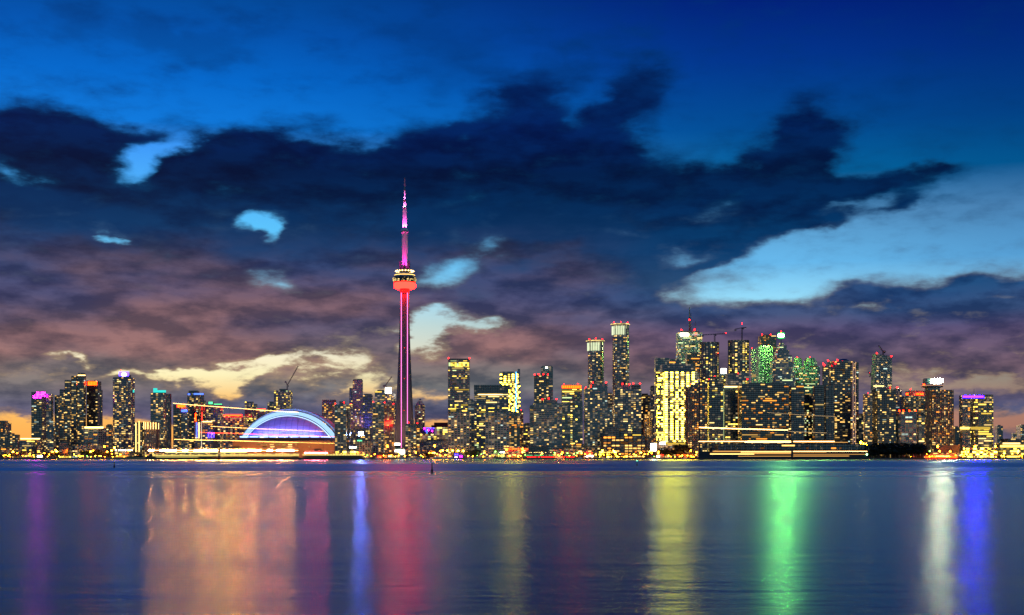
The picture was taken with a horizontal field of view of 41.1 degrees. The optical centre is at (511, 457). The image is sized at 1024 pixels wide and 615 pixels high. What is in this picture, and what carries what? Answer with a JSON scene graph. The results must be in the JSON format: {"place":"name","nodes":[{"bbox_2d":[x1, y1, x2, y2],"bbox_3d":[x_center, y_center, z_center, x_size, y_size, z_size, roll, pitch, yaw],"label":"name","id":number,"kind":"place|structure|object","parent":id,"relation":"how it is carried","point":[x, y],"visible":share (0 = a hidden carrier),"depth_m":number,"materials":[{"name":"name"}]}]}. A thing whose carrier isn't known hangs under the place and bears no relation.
{"place":"outdoors","nodes":[
{"label":"outdoors","id":0,"kind":"place"},
{"bbox_2d":[0,421,10,457],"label":"brown block","id":1,"kind":"structure","parent":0,"point":[5,427],"depth_m":2900.00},
{"bbox_2d":[1,448,18,457],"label":"quay shed","id":2,"kind":"structure","parent":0,"point":[6,450],"depth_m":2300.00,"materials":[{"name":"metal"}]},
{"bbox_2d":[5,433,19,457],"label":"brown block","id":3,"kind":"structure","parent":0,"point":[12,440],"depth_m":2562.74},
{"bbox_2d":[19,438,41,457],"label":"glass hall","id":4,"kind":"structure","parent":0,"point":[36,446],"depth_m":2337.20,"materials":[{"name":"glass"}]},
{"bbox_2d":[21,451,41,457],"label":"quay pavilion","id":5,"kind":"structure","parent":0,"point":[27,454],"depth_m":2285.00,"materials":[{"name":"yellow glass"}]},
{"bbox_2d":[31,392,56,457],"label":"magenta crown tower","id":6,"kind":"structure","parent":0,"point":[43,426],"depth_m":2700.00,"materials":[{"name":"glass"}]},
{"bbox_2d":[59,442,70,454],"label":"dark blue block","id":7,"kind":"structure","parent":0,"point":[64,448],"depth_m":2310.00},
{"bbox_2d":[54,373,85,457],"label":"stepped tower","id":8,"kind":"structure","parent":0,"point":[70,410],"depth_m":2716.99,"materials":[{"name":"glass"}]},
{"bbox_2d":[72,442,96,457],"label":"gridded low block","id":9,"kind":"structure","parent":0,"point":[78,447],"depth_m":2340.00,"materials":[{"name":"glass"}]},
{"bbox_2d":[87,381,102,426],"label":"orange crown tower","id":10,"kind":"structure","parent":0,"point":[94,405],"depth_m":2760.00,"materials":[{"name":"glass"}]},
{"bbox_2d":[113,370,134,455],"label":"violet crown tower","id":11,"kind":"structure","parent":0,"point":[123,406],"depth_m":2660.00,"materials":[{"name":"grey concrete"}]},
{"bbox_2d":[134,422,159,456],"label":"striped condo block","id":12,"kind":"structure","parent":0,"point":[146,436],"depth_m":2423.13,"materials":[{"name":"beige stone"}]},
{"bbox_2d":[150,388,170,453],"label":"cyan crown tower","id":13,"kind":"structure","parent":0,"point":[160,405],"depth_m":2682.08,"materials":[{"name":"black glass"}]},
{"bbox_2d":[187,391,205,453],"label":"blue crown tower","id":14,"kind":"structure","parent":0,"point":[195,399],"depth_m":2700.00,"materials":[{"name":"metal"}]},
{"bbox_2d":[195,412,217,453],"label":"stage front building","id":15,"kind":"structure","parent":0,"point":[207,427],"depth_m":2440.00,"materials":[{"name":"beige stone"}]},
{"bbox_2d":[206,402,223,457],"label":"green roof tower","id":16,"kind":"structure","parent":0,"point":[214,414],"depth_m":2740.00,"materials":[{"name":"glass"}]},
{"bbox_2d":[223,414,246,453],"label":"red roofline block","id":17,"kind":"structure","parent":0,"point":[239,420],"depth_m":2900.00,"materials":[{"name":"blue glass"}]},
{"bbox_2d":[245,402,264,437],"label":"two level block","id":18,"kind":"structure","parent":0,"point":[252,415],"depth_m":2960.00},
{"bbox_2d":[274,389,292,437],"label":"unfinished dome tower","id":19,"kind":"structure","parent":0,"point":[283,398],"depth_m":3050.00,"materials":[{"name":"concrete"}]},
{"bbox_2d":[233,409,334,457],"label":"stadium dome","id":20,"kind":"structure","parent":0,"point":[294,424],"depth_m":2588.91,"materials":[{"name":"metal"}]},
{"bbox_2d":[322,400,335,434],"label":"banded brown tower","id":21,"kind":"structure","parent":0,"point":[328,409],"depth_m":2860.00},
{"bbox_2d":[349,379,363,428],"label":"mauve slab tower","id":22,"kind":"structure","parent":0,"point":[356,396],"depth_m":2950.00,"materials":[{"name":"purple glass"}]},
{"bbox_2d":[351,428,372,457],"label":"building","id":23,"kind":"structure","parent":0,"point":[360,434],"depth_m":2480.00,"materials":[{"name":"stone"}]},
{"bbox_2d":[395,443,404,457],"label":"tower foot pavilion","id":24,"kind":"structure","parent":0,"point":[400,450],"depth_m":2640.00,"materials":[{"name":"white glass"}]},
{"bbox_2d":[393,177,416,457],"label":"needle tower","id":25,"kind":"structure","parent":0,"point":[404,279],"depth_m":2700.25,"materials":[{"name":"concrete"}]},
{"bbox_2d":[415,398,424,427],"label":"peaked tower","id":26,"kind":"structure","parent":0,"point":[420,412],"depth_m":3000.00,"materials":[{"name":"grey glass"}]},
{"bbox_2d":[420,427,434,433],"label":"arena block","id":27,"kind":"structure","parent":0,"point":[429,430],"depth_m":2940.00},
{"bbox_2d":[420,434,436,438],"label":"lit terrace block","id":28,"kind":"structure","parent":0,"point":[428,436],"depth_m":2700.00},
{"bbox_2d":[420,439,447,457],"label":"pinkish hall","id":29,"kind":"structure","parent":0,"point":[429,444],"depth_m":2560.00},
{"bbox_2d":[431,423,447,438],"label":"dark roof hall","id":30,"kind":"structure","parent":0,"point":[442,431],"depth_m":2900.00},
{"bbox_2d":[448,358,469,411],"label":"dark glass tower","id":31,"kind":"structure","parent":0,"point":[458,383],"depth_m":2800.00,"materials":[{"name":"glass"}]},
{"bbox_2d":[493,450,505,457],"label":"teal roof hall","id":32,"kind":"structure","parent":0,"point":[502,453],"depth_m":2300.00,"materials":[{"name":"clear glass"}]},
{"bbox_2d":[500,369,519,412],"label":"blue spine tower","id":33,"kind":"structure","parent":0,"point":[511,380],"depth_m":2760.00,"materials":[{"name":"green glass"}]},
{"bbox_2d":[0,459,1023,614],"bbox_3d":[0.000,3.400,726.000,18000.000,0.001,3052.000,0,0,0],"label":"water","id":34,"kind":"structure","parent":0,"point":[561,537],"depth_m":57.84,"materials":[{"name":"blue liquid"}]},
{"bbox_2d":[107,456,149,458],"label":"cargo barge","id":35,"kind":"object","parent":34,"relation":"on","point":[136,457],"visible":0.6,"depth_m":2117.00,"materials":[{"name":"metal"}]},
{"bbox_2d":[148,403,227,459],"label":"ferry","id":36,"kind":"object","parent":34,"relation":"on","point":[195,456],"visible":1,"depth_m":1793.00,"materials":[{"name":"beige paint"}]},
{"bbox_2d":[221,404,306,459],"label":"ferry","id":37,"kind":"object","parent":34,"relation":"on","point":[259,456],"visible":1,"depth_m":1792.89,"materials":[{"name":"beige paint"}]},
{"bbox_2d":[301,435,364,459],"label":"ferry","id":38,"kind":"object","parent":34,"relation":"on","point":[343,456],"visible":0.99,"depth_m":1793.00,"materials":[{"name":"beige paint"}]},
{"bbox_2d":[695,411,790,458],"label":"ferry","id":39,"kind":"object","parent":34,"relation":"on","point":[731,454],"visible":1,"depth_m":2113.59,"materials":[{"name":"white paint"}]},
{"bbox_2d":[790,414,868,458],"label":"ferry","id":40,"kind":"object","parent":34,"relation":"on","point":[843,454],"visible":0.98,"depth_m":2114.60,"materials":[{"name":"white paint"}]},
{"bbox_2d":[0,458,1023,458],"bbox_3d":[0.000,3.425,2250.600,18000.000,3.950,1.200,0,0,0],"label":"quay","id":41,"kind":"structure","parent":0,"point":[564,458],"depth_m":2250.00,"materials":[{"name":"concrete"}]},
{"bbox_2d":[0,0,1023,452],"label":"sky","id":42,"kind":"structure","parent":0,"point":[206,197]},
{"bbox_2d":[506,447,528,457],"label":"orange terrace","id":43,"kind":"structure","parent":0,"point":[511,452],"depth_m":2300.00,"materials":[{"name":"metal"}]},
{"bbox_2d":[520,410,522,446],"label":"thin side tower","id":44,"kind":"structure","parent":0,"point":[521,428],"depth_m":2820.00,"materials":[{"name":"metal"}]},
{"bbox_2d":[523,423,529,446],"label":"dark gap block","id":45,"kind":"structure","parent":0,"point":[526,434],"depth_m":2860.00,"materials":[{"name":"glass"}]},
{"bbox_2d":[528,446,547,451],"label":"black shed","id":46,"kind":"structure","parent":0,"point":[538,448],"depth_m":2305.00,"materials":[{"name":"metal"}]},
{"bbox_2d":[534,374,548,402],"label":"skyscraper","id":47,"kind":"structure","parent":0,"point":[541,387],"depth_m":2760.00,"materials":[{"name":"glass"}]},
{"bbox_2d":[541,366,552,399],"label":"grey back tower","id":48,"kind":"structure","parent":0,"point":[545,370],"depth_m":3100.00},
{"bbox_2d":[561,385,581,402],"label":"orange cap tower","id":49,"kind":"structure","parent":0,"point":[569,393],"depth_m":2640.00,"materials":[{"name":"glass"}]},
{"bbox_2d":[586,338,603,387],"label":"round crown tower","id":50,"kind":"structure","parent":0,"point":[595,349],"depth_m":2801.26,"materials":[{"name":"grey glass"}]},
{"bbox_2d":[584,382,612,457],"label":"tiered balcony tower","id":51,"kind":"structure","parent":0,"point":[598,413],"depth_m":2420.00,"materials":[{"name":"glass"}]},
{"bbox_2d":[607,393,612,423],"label":"skyscraper","id":52,"kind":"structure","parent":0,"point":[609,401],"depth_m":2900.00,"materials":[{"name":"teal glass"}]},
{"bbox_2d":[610,322,629,420],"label":"round crown tower","id":53,"kind":"structure","parent":0,"point":[620,351],"depth_m":2761.11,"materials":[{"name":"grey glass"}]},
{"bbox_2d":[601,424,645,457],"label":"terminal warehouse","id":54,"kind":"structure","parent":0,"point":[628,443],"depth_m":2310.00,"materials":[{"name":"metal"}]},
{"bbox_2d":[641,394,649,436],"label":"dark warm block","id":55,"kind":"structure","parent":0,"point":[645,404],"depth_m":2900.00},
{"bbox_2d":[643,414,655,457],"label":"orange stone block","id":56,"kind":"structure","parent":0,"point":[647,427],"depth_m":2519.13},
{"bbox_2d":[650,386,653,436],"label":"thin grey tower","id":57,"kind":"structure","parent":0,"point":[652,407],"depth_m":2900.00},
{"bbox_2d":[654,358,680,442],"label":"glass back block","id":58,"kind":"structure","parent":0,"point":[658,362],"depth_m":2641.81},
{"bbox_2d":[676,307,701,363],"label":"antenna bank tower","id":59,"kind":"structure","parent":0,"point":[688,341],"depth_m":3200.00,"materials":[{"name":"grey glass"}]},
{"bbox_2d":[699,342,718,381],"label":"unfinished round tower","id":60,"kind":"structure","parent":0,"point":[709,360],"depth_m":2720.93,"materials":[{"name":"concrete"}]},
{"bbox_2d":[719,368,725,386],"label":"white screen block","id":61,"kind":"structure","parent":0,"point":[722,375],"depth_m":2800.00,"materials":[{"name":"metal"}]},
{"bbox_2d":[723,374,747,443],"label":"blue cap tower","id":62,"kind":"structure","parent":0,"point":[730,401],"depth_m":2440.00,"materials":[{"name":"glass"}]},
{"bbox_2d":[728,340,748,383],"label":"unfinished round tower","id":63,"kind":"structure","parent":0,"point":[738,356],"depth_m":2740.85,"materials":[{"name":"concrete"}]},
{"bbox_2d":[758,334,775,355],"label":"dark bronze tower","id":64,"kind":"structure","parent":0,"point":[767,340],"depth_m":3300.00,"materials":[{"name":"glass"}]},
{"bbox_2d":[738,383,803,443],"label":"wide black slab","id":65,"kind":"structure","parent":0,"point":[757,402],"depth_m":2360.00,"materials":[{"name":"black glass"}]},
{"bbox_2d":[770,331,794,385],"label":"beacon tower","id":66,"kind":"structure","parent":0,"point":[782,367],"depth_m":2901.47,"materials":[{"name":"grey glass"}]},
{"bbox_2d":[793,357,819,394],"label":"green twin block","id":67,"kind":"structure","parent":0,"point":[807,375],"depth_m":2960.00,"materials":[{"name":"glass"}]},
{"bbox_2d":[804,395,812,443],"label":"skyscraper","id":68,"kind":"structure","parent":0,"point":[808,417],"depth_m":2399.88,"materials":[{"name":"black glass"}]},
{"bbox_2d":[813,385,833,443],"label":"black twin slab","id":69,"kind":"structure","parent":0,"point":[823,406],"depth_m":2353.00,"materials":[{"name":"black glass"}]},
{"bbox_2d":[859,414,862,443],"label":"skyscraper","id":70,"kind":"structure","parent":0,"point":[861,427],"depth_m":2700.00,"materials":[{"name":"glass"}]},
{"bbox_2d":[863,387,895,457],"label":"black front slab","id":71,"kind":"structure","parent":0,"point":[879,415],"depth_m":2340.00,"materials":[{"name":"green glass"}]},
{"bbox_2d":[870,353,891,393],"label":"sloped glass tower","id":72,"kind":"structure","parent":0,"point":[881,373],"depth_m":2620.00,"materials":[{"name":"glass"}]},
{"bbox_2d":[895,387,901,411],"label":"violet edge block","id":73,"kind":"structure","parent":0,"point":[898,399],"depth_m":2520.00,"materials":[{"name":"metal"}]},
{"bbox_2d":[902,389,924,415],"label":"orange lamp tower","id":74,"kind":"structure","parent":0,"point":[912,401],"depth_m":2560.00,"materials":[{"name":"green glass"}]},
{"bbox_2d":[921,378,953,451],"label":"revolving top hotel","id":75,"kind":"structure","parent":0,"point":[939,417],"depth_m":2380.00,"materials":[{"name":"concrete"}]},
{"bbox_2d":[954,426,958,444],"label":"dark sliver block","id":76,"kind":"structure","parent":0,"point":[956,435],"depth_m":2700.00,"materials":[{"name":"glass"}]},
{"label":"ground","id":77,"kind":"structure","parent":0,"visible":0},
{"bbox_2d":[83,427,106,457],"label":"building","id":78,"kind":"structure","parent":77,"relation":"on","point":[96,435],"depth_m":2482.62,"materials":[{"name":"grey glass"}]},
{"bbox_2d":[106,424,112,456],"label":"brown tower","id":79,"kind":"structure","parent":77,"relation":"on","point":[109,427],"depth_m":2600.00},
{"bbox_2d":[115,449,132,456],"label":"canopy station","id":80,"kind":"object","parent":77,"relation":"on","point":[123,452],"visible":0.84,"depth_m":2330.00,"materials":[{"name":"white glass"}]},
{"bbox_2d":[173,405,188,453],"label":"orange sign tower","id":81,"kind":"structure","parent":77,"relation":"on","point":[180,422],"depth_m":2623.10,"materials":[{"name":"glass"}]},
{"bbox_2d":[335,401,350,450],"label":"green grey condo","id":82,"kind":"structure","parent":77,"relation":"on","point":[342,426],"depth_m":2400.00,"materials":[{"name":"teal glass"}]},
{"bbox_2d":[356,439,371,457],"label":"teal terminal","id":83,"kind":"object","parent":77,"relation":"on","point":[364,447],"visible":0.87,"depth_m":2290.00,"materials":[{"name":"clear glass"}]},
{"bbox_2d":[362,394,372,428],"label":"navy slab tower","id":84,"kind":"structure","parent":77,"relation":"on","point":[367,406],"depth_m":2900.00,"materials":[{"name":"glass"}]},
{"bbox_2d":[372,401,394,457],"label":"skyscraper","id":85,"kind":"structure","parent":77,"relation":"on","point":[383,429],"depth_m":2360.00,"materials":[{"name":"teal glass"}]},
{"bbox_2d":[375,387,391,404],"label":"white sign tower","id":86,"kind":"structure","parent":77,"relation":"on","point":[383,396],"depth_m":2761.20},
{"bbox_2d":[405,420,419,457],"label":"skyscraper","id":87,"kind":"structure","parent":77,"relation":"on","point":[412,438],"depth_m":2440.00,"materials":[{"name":"glass"}]},
{"bbox_2d":[433,453,453,457],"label":"boathouse","id":88,"kind":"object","parent":77,"relation":"on","point":[443,455],"visible":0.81,"depth_m":2290.00,"materials":[{"name":"metal"}]},
{"bbox_2d":[447,409,469,457],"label":"white grid condo","id":89,"kind":"structure","parent":77,"relation":"on","point":[458,430],"depth_m":2380.00,"materials":[{"name":"teal glass"}]},
{"bbox_2d":[468,399,474,457],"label":"grey corner condo","id":90,"kind":"structure","parent":77,"relation":"on","point":[472,413],"depth_m":2500.00,"materials":[{"name":"teal glass"}]},
{"bbox_2d":[474,385,508,457],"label":"black cap office","id":91,"kind":"structure","parent":77,"relation":"on","point":[488,398],"depth_m":2700.00,"materials":[{"name":"black glass"}]},
{"bbox_2d":[485,408,509,457],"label":"balcony grid condo","id":92,"kind":"structure","parent":77,"relation":"on","point":[497,430],"depth_m":2369.10,"materials":[{"name":"grey glass"}]},
{"bbox_2d":[509,412,519,446],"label":"brown front condo","id":93,"kind":"structure","parent":77,"relation":"on","point":[514,429],"depth_m":2400.00,"materials":[{"name":"green glass"}]},
{"bbox_2d":[523,452,552,457],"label":"tour pier hall","id":94,"kind":"structure","parent":77,"relation":"on","point":[538,455],"depth_m":2272.00,"materials":[{"name":"metal"}]},
{"bbox_2d":[529,398,562,451],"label":"wide balcony condo","id":95,"kind":"structure","parent":77,"relation":"on","point":[545,423],"depth_m":2370.00,"materials":[{"name":"glass"}]},
{"bbox_2d":[553,448,591,457],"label":"pink arcade","id":96,"kind":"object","parent":77,"relation":"on","point":[559,451],"visible":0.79,"depth_m":2296.00,"materials":[{"name":"metal"}]},
{"bbox_2d":[562,401,583,447],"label":"split front condo","id":97,"kind":"structure","parent":77,"relation":"on","point":[572,424],"depth_m":2404.00,"materials":[{"name":"grey glass"}]},
{"bbox_2d":[599,451,616,457],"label":"lit colonnade","id":98,"kind":"object","parent":77,"relation":"on","point":[606,452],"visible":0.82,"depth_m":2300.00,"materials":[{"name":"yellow glass"}]},
{"bbox_2d":[613,383,641,430],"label":"twin penthouse condo","id":99,"kind":"structure","parent":77,"relation":"on","point":[627,403],"depth_m":2440.00,"materials":[{"name":"glass"}]},
{"bbox_2d":[656,364,697,457],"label":"bright yellow office","id":100,"kind":"structure","parent":77,"relation":"on","point":[674,381],"depth_m":2498.00,"materials":[{"name":"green glass"}]},
{"bbox_2d":[657,372,696,457],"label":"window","id":101,"kind":"structure","parent":100,"relation":"in","point":[666,386],"depth_m":2497.89,"materials":[{"name":"glass"}]},
{"bbox_2d":[685,384,698,453],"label":"brown pier condo","id":102,"kind":"structure","parent":77,"relation":"on","point":[691,415],"depth_m":2350.00,"materials":[{"name":"concrete"}]},
{"bbox_2d":[685,352,699,386],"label":"black slab office","id":103,"kind":"structure","parent":77,"relation":"on","point":[693,358],"depth_m":2960.00,"materials":[{"name":"glass"}]},
{"bbox_2d":[698,376,723,450],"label":"curved condo","id":104,"kind":"structure","parent":77,"relation":"on","point":[710,403],"depth_m":2373.00,"materials":[{"name":"black glass"}]},
{"bbox_2d":[751,346,772,382],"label":"green floodlit office","id":105,"kind":"structure","parent":77,"relation":"on","point":[761,358],"depth_m":2980.00,"materials":[{"name":"glass"}]},
{"bbox_2d":[714,444,866,457],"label":"dark quay sheds","id":106,"kind":"object","parent":77,"relation":"on","point":[796,447],"visible":0.45,"depth_m":2275.00,"materials":[{"name":"metal"}]},
{"bbox_2d":[822,359,858,443],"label":"domed condo","id":107,"kind":"structure","parent":77,"relation":"on","point":[841,376],"depth_m":2480.00,"materials":[{"name":"glass"}]},
{"bbox_2d":[869,443,884,457],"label":"tree","id":108,"kind":"object","parent":77,"relation":"on","point":[877,447],"visible":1,"depth_m":2250.42,"materials":[{"name":"black plant"}]},
{"bbox_2d":[896,410,924,457],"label":"white lattice condo","id":109,"kind":"structure","parent":77,"relation":"on","point":[910,427],"depth_m":2330.00,"materials":[{"name":"teal glass"}]},
{"bbox_2d":[924,452,960,457],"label":"orange quay row","id":110,"kind":"object","parent":77,"relation":"on","point":[946,454],"visible":0.88,"depth_m":2299.88,"materials":[{"name":"metal"}]},
{"bbox_2d":[935,445,959,451],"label":"orange wedge hall","id":111,"kind":"structure","parent":77,"relation":"on","point":[951,448],"depth_m":2322.00,"materials":[{"name":"metal"}]},
{"bbox_2d":[959,395,994,457],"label":"purple sign tower","id":112,"kind":"structure","parent":77,"relation":"on","point":[976,420],"depth_m":2360.75,"materials":[{"name":"green glass"}]},
{"bbox_2d":[961,451,996,457],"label":"yellow quay row","id":113,"kind":"object","parent":77,"relation":"on","point":[979,454],"visible":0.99,"depth_m":2296.00,"materials":[{"name":"green glass"}]},
{"bbox_2d":[995,425,1002,442],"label":"grey flats","id":114,"kind":"structure","parent":77,"relation":"on","point":[998,432],"depth_m":3600.00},
{"bbox_2d":[995,439,1023,457],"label":"terminal sheds","id":115,"kind":"object","parent":77,"relation":"on","point":[1008,447],"visible":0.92,"depth_m":2330.00,"materials":[{"name":"yellow glass"}]},
{"bbox_2d":[1011,425,1023,438],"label":"lit flats","id":116,"kind":"structure","parent":77,"relation":"on","point":[1019,434],"depth_m":3400.00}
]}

